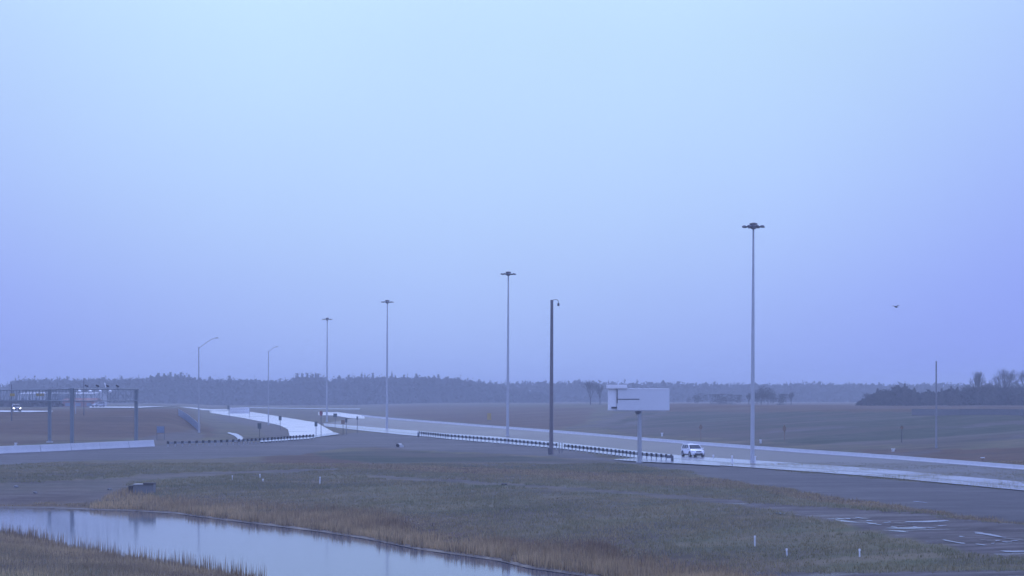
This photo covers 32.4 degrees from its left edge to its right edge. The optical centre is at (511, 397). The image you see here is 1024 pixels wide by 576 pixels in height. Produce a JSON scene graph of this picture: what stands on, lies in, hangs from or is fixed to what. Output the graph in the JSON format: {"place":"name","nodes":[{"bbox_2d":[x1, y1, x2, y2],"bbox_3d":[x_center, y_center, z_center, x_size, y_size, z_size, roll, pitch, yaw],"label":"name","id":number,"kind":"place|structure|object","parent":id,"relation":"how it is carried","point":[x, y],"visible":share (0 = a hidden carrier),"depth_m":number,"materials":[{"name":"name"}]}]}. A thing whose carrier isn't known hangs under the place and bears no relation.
{"place":"outdoors","nodes":[
{"label":"outdoors","id":0,"kind":"place"},
{"bbox_2d":[0,410,47,411],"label":"embankment road","id":1,"kind":"structure","parent":0,"point":[21,411],"depth_m":390.00,"materials":[{"name":"grey asphalt"}]},
{"bbox_2d":[12,404,21,411],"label":"car","id":2,"kind":"object","parent":1,"relation":"on","point":[16,407],"visible":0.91,"depth_m":383.18,"materials":[{"name":"grey paint"}]},
{"bbox_2d":[90,406,227,410],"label":"cross road","id":3,"kind":"structure","parent":0,"point":[162,406],"depth_m":593.36,"materials":[{"name":"grey asphalt"}]},
{"bbox_2d":[91,402,105,406],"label":"car","id":4,"kind":"object","parent":3,"relation":"on","point":[99,404],"visible":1,"depth_m":563.39,"materials":[{"name":"paint"}]},
{"bbox_2d":[210,411,332,435],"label":"ramp road","id":5,"kind":"structure","parent":0,"point":[295,427],"depth_m":472.48,"materials":[{"name":"grey asphalt"}]},
{"bbox_2d":[228,432,242,439],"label":"puddle","id":6,"kind":"object","parent":5,"relation":"on","point":[238,436],"visible":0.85,"depth_m":326.20,"materials":[{"name":"liquid"}]},
{"bbox_2d":[0,508,580,575],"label":"pond water","id":7,"kind":"structure","parent":0,"point":[280,551],"depth_m":119.00,"materials":[{"name":"blue liquid"}]},
{"bbox_2d":[1,522,266,575],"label":"tall reeds","id":8,"kind":"object","parent":7,"relation":"in","point":[97,547],"visible":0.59,"depth_m":105.69,"materials":[{"name":"brown plant"}]},
{"bbox_2d":[89,486,787,575],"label":"reed bed","id":9,"kind":"object","parent":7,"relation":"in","point":[524,556],"visible":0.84,"depth_m":119.27,"materials":[{"name":"brown plant"}]},
{"bbox_2d":[260,432,337,441],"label":"ramp edge","id":10,"kind":"object","parent":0,"point":[327,434],"visible":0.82,"depth_m":312.82,"materials":[{"name":"concrete"}]},
{"bbox_2d":[0,506,598,575],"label":"mud shore","id":11,"kind":"structure","parent":0,"point":[469,555],"depth_m":126.68,"materials":[{"name":"brown soil"}]},
{"bbox_2d":[240,407,359,408],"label":"road","id":12,"kind":"structure","parent":0,"point":[302,408],"depth_m":829.99,"materials":[{"name":"grey asphalt"}]},
{"bbox_2d":[318,412,364,418],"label":"carriageway","id":13,"kind":"structure","parent":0,"point":[346,415],"depth_m":606.67,"materials":[{"name":"grey asphalt"}]},
{"bbox_2d":[1,460,1021,538],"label":"dry grass","id":14,"kind":"structure","parent":0,"point":[318,464],"depth_m":165.95,"materials":[{"name":"brown plant"}]},
{"bbox_2d":[0,400,1023,575],"bbox_3d":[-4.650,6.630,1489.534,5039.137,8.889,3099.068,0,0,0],"label":"ground","id":15,"kind":"structure","parent":0,"point":[840,426],"depth_m":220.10,"materials":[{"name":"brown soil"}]},
{"bbox_2d":[11,384,11,420],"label":"slim pole","id":16,"kind":"object","parent":15,"relation":"on","point":[11,403],"visible":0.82,"depth_m":349.40,"materials":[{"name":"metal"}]},
{"bbox_2d":[0,398,63,406],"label":"hedge","id":17,"kind":"object","parent":15,"relation":"on","point":[33,403],"visible":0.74,"depth_m":637.05,"materials":[{"name":"green plant"}]},
{"bbox_2d":[18,392,106,404],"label":"warehouse","id":18,"kind":"structure","parent":15,"relation":"on","point":[78,395],"depth_m":860.00,"materials":[{"name":"grey metal"}]},
{"bbox_2d":[0,382,138,442],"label":"gantry","id":19,"kind":"object","parent":15,"relation":"on","point":[71,394],"visible":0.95,"depth_m":278.75,"materials":[{"name":"metal"}]},
{"bbox_2d":[0,440,154,453],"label":"concrete barrier","id":20,"kind":"object","parent":15,"relation":"on","point":[70,446],"visible":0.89,"depth_m":259.42,"materials":[{"name":"grey concrete"}]},
{"bbox_2d":[62,398,100,406],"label":"shed","id":21,"kind":"structure","parent":15,"relation":"on","point":[79,403],"depth_m":700.00,"materials":[{"name":"grey metal"}]},
{"bbox_2d":[83,380,83,414],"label":"slim pole","id":22,"kind":"object","parent":15,"relation":"on","point":[83,397],"visible":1,"depth_m":363.44,"materials":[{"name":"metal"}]},
{"bbox_2d":[102,377,107,398],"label":"conifer","id":23,"kind":"object","parent":15,"relation":"on","point":[103,386],"visible":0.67,"depth_m":1139.84,"materials":[{"name":"green plant"}]},
{"bbox_2d":[0,530,255,575],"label":"bank grass","id":24,"kind":"structure","parent":15,"relation":"on","point":[89,557],"depth_m":97.93,"materials":[{"name":"brown plant"}]},
{"bbox_2d":[128,482,155,493],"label":"headwall","id":25,"kind":"object","parent":15,"relation":"on","point":[150,486],"visible":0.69,"depth_m":166.24,"materials":[{"name":"concrete"}]},
{"bbox_2d":[154,373,162,402],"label":"conifer","id":26,"kind":"object","parent":15,"relation":"on","point":[158,389],"visible":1,"depth_m":1135.78,"materials":[{"name":"green plant"}]},
{"bbox_2d":[157,426,164,439],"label":"road sign","id":27,"kind":"object","parent":15,"relation":"on","point":[160,429],"visible":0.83,"depth_m":303.98,"materials":[{"name":"metal"}]},
{"bbox_2d":[160,373,166,400],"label":"conifer","id":28,"kind":"object","parent":15,"relation":"on","point":[163,377],"visible":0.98,"depth_m":1148.74,"materials":[{"name":"green plant"}]},
{"bbox_2d":[176,372,186,403],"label":"conifer","id":29,"kind":"object","parent":15,"relation":"on","point":[180,383],"visible":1,"depth_m":1147.77,"materials":[{"name":"green plant"}]},
{"bbox_2d":[178,408,197,429],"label":"silt fence","id":30,"kind":"object","parent":15,"relation":"on","point":[188,418],"visible":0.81,"depth_m":368.84,"materials":[{"name":"fabric"}]},
{"bbox_2d":[198,337,216,432],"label":"street lamp","id":31,"kind":"object","parent":15,"relation":"on","point":[198,392],"visible":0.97,"depth_m":335.90,"materials":[{"name":"metal"}]},
{"bbox_2d":[225,376,233,404],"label":"conifer","id":32,"kind":"object","parent":15,"relation":"on","point":[229,390],"visible":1,"depth_m":1144.77,"materials":[{"name":"green plant"}]},
{"bbox_2d":[229,407,249,417],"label":"road sign","id":33,"kind":"object","parent":15,"relation":"on","point":[239,410],"visible":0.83,"depth_m":569.98,"materials":[{"name":"metal"}]},
{"bbox_2d":[167,434,313,446],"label":"guardrail","id":34,"kind":"object","parent":15,"relation":"on","point":[239,440],"visible":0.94,"depth_m":283.81,"materials":[{"name":"metal"}]},
{"bbox_2d":[268,346,277,424],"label":"street lamp","id":35,"kind":"object","parent":15,"relation":"on","point":[268,385],"visible":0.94,"depth_m":454.39,"materials":[{"name":"metal"}]},
{"bbox_2d":[2,372,555,404],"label":"wood","id":36,"kind":"object","parent":15,"relation":"on","point":[242,392],"visible":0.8,"depth_m":1148.81,"materials":[{"name":"green plant"}]},
{"bbox_2d":[294,373,301,404],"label":"conifer","id":37,"kind":"object","parent":15,"relation":"on","point":[297,378],"visible":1,"depth_m":1146.76,"materials":[{"name":"green plant"}]},
{"bbox_2d":[309,373,316,404],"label":"conifer","id":38,"kind":"object","parent":15,"relation":"on","point":[313,385],"visible":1,"depth_m":1145.62,"materials":[{"name":"green plant"}]},
{"bbox_2d":[322,317,331,421],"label":"mast light","id":39,"kind":"object","parent":15,"relation":"on","point":[327,318],"visible":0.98,"depth_m":503.85,"materials":[{"name":"metal"}]},
{"bbox_2d":[357,373,365,404],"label":"conifer","id":40,"kind":"object","parent":15,"relation":"on","point":[361,381],"visible":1,"depth_m":1143.79,"materials":[{"name":"green plant"}]},
{"bbox_2d":[381,300,393,427],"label":"mast light","id":41,"kind":"object","parent":15,"relation":"on","point":[387,301],"visible":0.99,"depth_m":404.32,"materials":[{"name":"metal"}]},
{"bbox_2d":[399,374,407,401],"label":"conifer","id":42,"kind":"object","parent":15,"relation":"on","point":[403,383],"visible":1,"depth_m":1142.80,"materials":[{"name":"green plant"}]},
{"bbox_2d":[434,374,442,402],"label":"conifer","id":43,"kind":"object","parent":15,"relation":"on","point":[438,385],"visible":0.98,"depth_m":1141.80,"materials":[{"name":"green plant"}]},
{"bbox_2d":[419,431,557,448],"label":"guardrail","id":44,"kind":"object","parent":15,"relation":"on","point":[489,438],"visible":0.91,"depth_m":290.81,"materials":[{"name":"metal"}]},
{"bbox_2d":[501,271,515,435],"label":"mast light","id":45,"kind":"object","parent":15,"relation":"on","point":[508,273],"visible":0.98,"depth_m":324.32,"materials":[{"name":"metal"}]},
{"bbox_2d":[0,379,1023,402],"bbox_3d":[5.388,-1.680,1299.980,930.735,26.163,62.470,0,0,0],"label":"distant wood","id":46,"kind":"object","parent":15,"relation":"on","point":[575,391],"visible":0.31,"depth_m":1280.08,"materials":[{"name":"green plant"}]},
{"bbox_2d":[549,299,559,453],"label":"camera pole","id":47,"kind":"object","parent":15,"relation":"on","point":[551,383],"visible":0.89,"depth_m":247.79,"materials":[{"name":"metal"}]},
{"bbox_2d":[582,380,596,404],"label":"bare tree","id":48,"kind":"object","parent":15,"relation":"on","point":[589,387],"visible":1,"depth_m":699.70,"materials":[{"name":"brown plant"}]},
{"bbox_2d":[594,383,603,404],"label":"bare tree","id":49,"kind":"object","parent":15,"relation":"on","point":[599,389],"visible":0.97,"depth_m":709.69,"materials":[{"name":"brown plant"}]},
{"bbox_2d":[564,444,671,459],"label":"guardrail","id":50,"kind":"object","parent":15,"relation":"on","point":[633,453],"visible":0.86,"depth_m":241.14,"materials":[{"name":"metal"}]},
{"bbox_2d":[606,385,668,462],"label":"message sign","id":51,"kind":"object","parent":15,"relation":"on","point":[622,397],"visible":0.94,"depth_m":217.55,"materials":[{"name":"metal"}]},
{"bbox_2d":[323,423,1023,489],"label":"wet lane","id":52,"kind":"structure","parent":15,"relation":"on","point":[694,458],"depth_m":209.59,"materials":[{"name":"grey asphalt"}]},
{"bbox_2d":[614,458,719,465],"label":"puddle","id":53,"kind":"object","parent":52,"relation":"on","point":[674,461],"visible":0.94,"depth_m":218.11,"materials":[{"name":"liquid"}]},
{"bbox_2d":[328,425,1023,486],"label":"road seam","id":54,"kind":"object","parent":52,"relation":"on","point":[771,465],"visible":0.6,"depth_m":197.58,"materials":[{"name":"grey asphalt"}]},
{"bbox_2d":[681,443,704,456],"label":"car","id":55,"kind":"object","parent":52,"relation":"on","point":[693,449],"visible":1,"depth_m":235.44,"materials":[{"name":"white paint"}]},
{"bbox_2d":[361,415,1023,469],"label":"concrete barrier","id":56,"kind":"object","parent":15,"relation":"on","point":[983,464],"visible":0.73,"depth_m":256.04,"materials":[{"name":"grey concrete"}]},
{"bbox_2d":[687,393,707,403],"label":"tree","id":57,"kind":"object","parent":15,"relation":"on","point":[697,398],"visible":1,"depth_m":740.08,"materials":[{"name":"green plant"}]},
{"bbox_2d":[707,394,731,403],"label":"tree","id":58,"kind":"object","parent":15,"relation":"on","point":[720,401],"visible":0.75,"depth_m":699.56,"materials":[{"name":"green plant"}]},
{"bbox_2d":[715,394,745,404],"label":"tree","id":59,"kind":"object","parent":15,"relation":"on","point":[739,398],"visible":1,"depth_m":689.89,"materials":[{"name":"green plant"}]},
{"bbox_2d":[742,222,764,460],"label":"mast light","id":60,"kind":"object","parent":15,"relation":"on","point":[753,225],"visible":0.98,"depth_m":220.33,"materials":[{"name":"metal"}]},
{"bbox_2d":[755,386,772,404],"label":"pine tree","id":61,"kind":"object","parent":15,"relation":"on","point":[761,394],"visible":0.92,"depth_m":640.62,"materials":[{"name":"green plant"}]},
{"bbox_2d":[758,388,776,402],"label":"pine tree","id":62,"kind":"object","parent":15,"relation":"on","point":[772,397],"visible":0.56,"depth_m":649.55,"materials":[{"name":"green plant"}]},
{"bbox_2d":[767,393,786,404],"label":"tree","id":63,"kind":"object","parent":15,"relation":"on","point":[782,396],"visible":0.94,"depth_m":654.36,"materials":[{"name":"green plant"}]},
{"bbox_2d":[786,392,793,404],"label":"bare tree","id":64,"kind":"object","parent":15,"relation":"on","point":[791,395],"visible":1,"depth_m":649.74,"materials":[{"name":"brown plant"}]},
{"bbox_2d":[862,393,872,405],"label":"bare tree","id":65,"kind":"object","parent":15,"relation":"on","point":[867,396],"visible":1,"depth_m":589.81,"materials":[{"name":"brown plant"}]},
{"bbox_2d":[874,388,881,405],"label":"tree","id":66,"kind":"object","parent":15,"relation":"on","point":[878,398],"visible":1,"depth_m":589.84,"materials":[{"name":"green plant"}]},
{"bbox_2d":[879,389,894,405],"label":"tree","id":67,"kind":"object","parent":15,"relation":"on","point":[883,398],"visible":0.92,"depth_m":596.64,"materials":[{"name":"green plant"}]},
{"bbox_2d":[891,385,902,405],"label":"tree","id":68,"kind":"object","parent":15,"relation":"on","point":[896,387],"visible":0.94,"depth_m":603.73,"materials":[{"name":"green plant"}]},
{"bbox_2d":[899,383,910,405],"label":"tree","id":69,"kind":"object","parent":15,"relation":"on","point":[905,395],"visible":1,"depth_m":594.92,"materials":[{"name":"green plant"}]},
{"bbox_2d":[895,527,924,528],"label":"puddle","id":70,"kind":"object","parent":15,"relation":"on","point":[909,527],"visible":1,"depth_m":112.50,"materials":[{"name":"liquid"}]},
{"bbox_2d":[910,388,920,405],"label":"tree","id":71,"kind":"object","parent":15,"relation":"on","point":[915,401],"visible":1,"depth_m":601.78,"materials":[{"name":"green plant"}]},
{"bbox_2d":[920,392,933,405],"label":"tree","id":72,"kind":"object","parent":15,"relation":"on","point":[926,398],"visible":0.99,"depth_m":592.46,"materials":[{"name":"green plant"}]},
{"bbox_2d":[906,520,948,521],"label":"puddle","id":73,"kind":"object","parent":15,"relation":"on","point":[929,521],"visible":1,"depth_m":117.24,"materials":[{"name":"liquid"}]},
{"bbox_2d":[935,361,936,447],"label":"slim pole","id":74,"kind":"object","parent":15,"relation":"on","point":[936,407],"visible":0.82,"depth_m":249.90,"materials":[{"name":"grey metal"}]},
{"bbox_2d":[855,385,1023,405],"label":"thicket","id":75,"kind":"object","parent":15,"relation":"on","point":[1008,397],"visible":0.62,"depth_m":603.82,"materials":[{"name":"green plant"}]},
{"bbox_2d":[937,388,945,405],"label":"tree","id":76,"kind":"object","parent":15,"relation":"on","point":[941,400],"visible":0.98,"depth_m":599.75,"materials":[{"name":"green plant"}]},
{"bbox_2d":[945,386,957,405],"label":"tree","id":77,"kind":"object","parent":15,"relation":"on","point":[951,393],"visible":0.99,"depth_m":590.69,"materials":[{"name":"green plant"}]},
{"bbox_2d":[953,387,961,405],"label":"tree","id":78,"kind":"object","parent":15,"relation":"on","point":[957,393],"visible":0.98,"depth_m":597.78,"materials":[{"name":"green plant"}]},
{"bbox_2d":[960,385,974,403],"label":"tree","id":79,"kind":"object","parent":15,"relation":"on","point":[966,388],"visible":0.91,"depth_m":604.29,"materials":[{"name":"green plant"}]},
{"bbox_2d":[912,409,1023,415],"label":"field","id":80,"kind":"structure","parent":15,"relation":"on","point":[931,412],"depth_m":330.89,"materials":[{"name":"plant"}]},
{"bbox_2d":[969,371,986,405],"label":"bare tree","id":81,"kind":"object","parent":15,"relation":"on","point":[978,382],"visible":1,"depth_m":599.81,"materials":[{"name":"brown plant"}]},
{"bbox_2d":[975,532,1005,537],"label":"puddle","id":82,"kind":"object","parent":15,"relation":"on","point":[989,534],"visible":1,"depth_m":106.97,"materials":[{"name":"liquid"}]},
{"bbox_2d":[989,368,1022,388],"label":"bare tree","id":83,"kind":"object","parent":15,"relation":"on","point":[1009,377],"visible":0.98,"depth_m":608.43,"materials":[{"name":"brown plant"}]},
{"bbox_2d":[1008,381,1023,405],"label":"tree","id":84,"kind":"object","parent":15,"relation":"on","point":[1014,390],"visible":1,"depth_m":593.94,"materials":[{"name":"green plant"}]},
{"bbox_2d":[1014,370,1023,388],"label":"bare tree","id":85,"kind":"object","parent":15,"relation":"on","point":[1021,376],"visible":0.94,"depth_m":601.13,"materials":[{"name":"brown plant"}]},
{"bbox_2d":[0,0,1023,397],"label":"sky","id":86,"kind":"structure","parent":0,"point":[177,176],"materials":[{"name":"blue"}]},
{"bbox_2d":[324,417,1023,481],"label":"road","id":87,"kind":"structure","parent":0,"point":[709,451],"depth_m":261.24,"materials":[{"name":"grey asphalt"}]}
]}

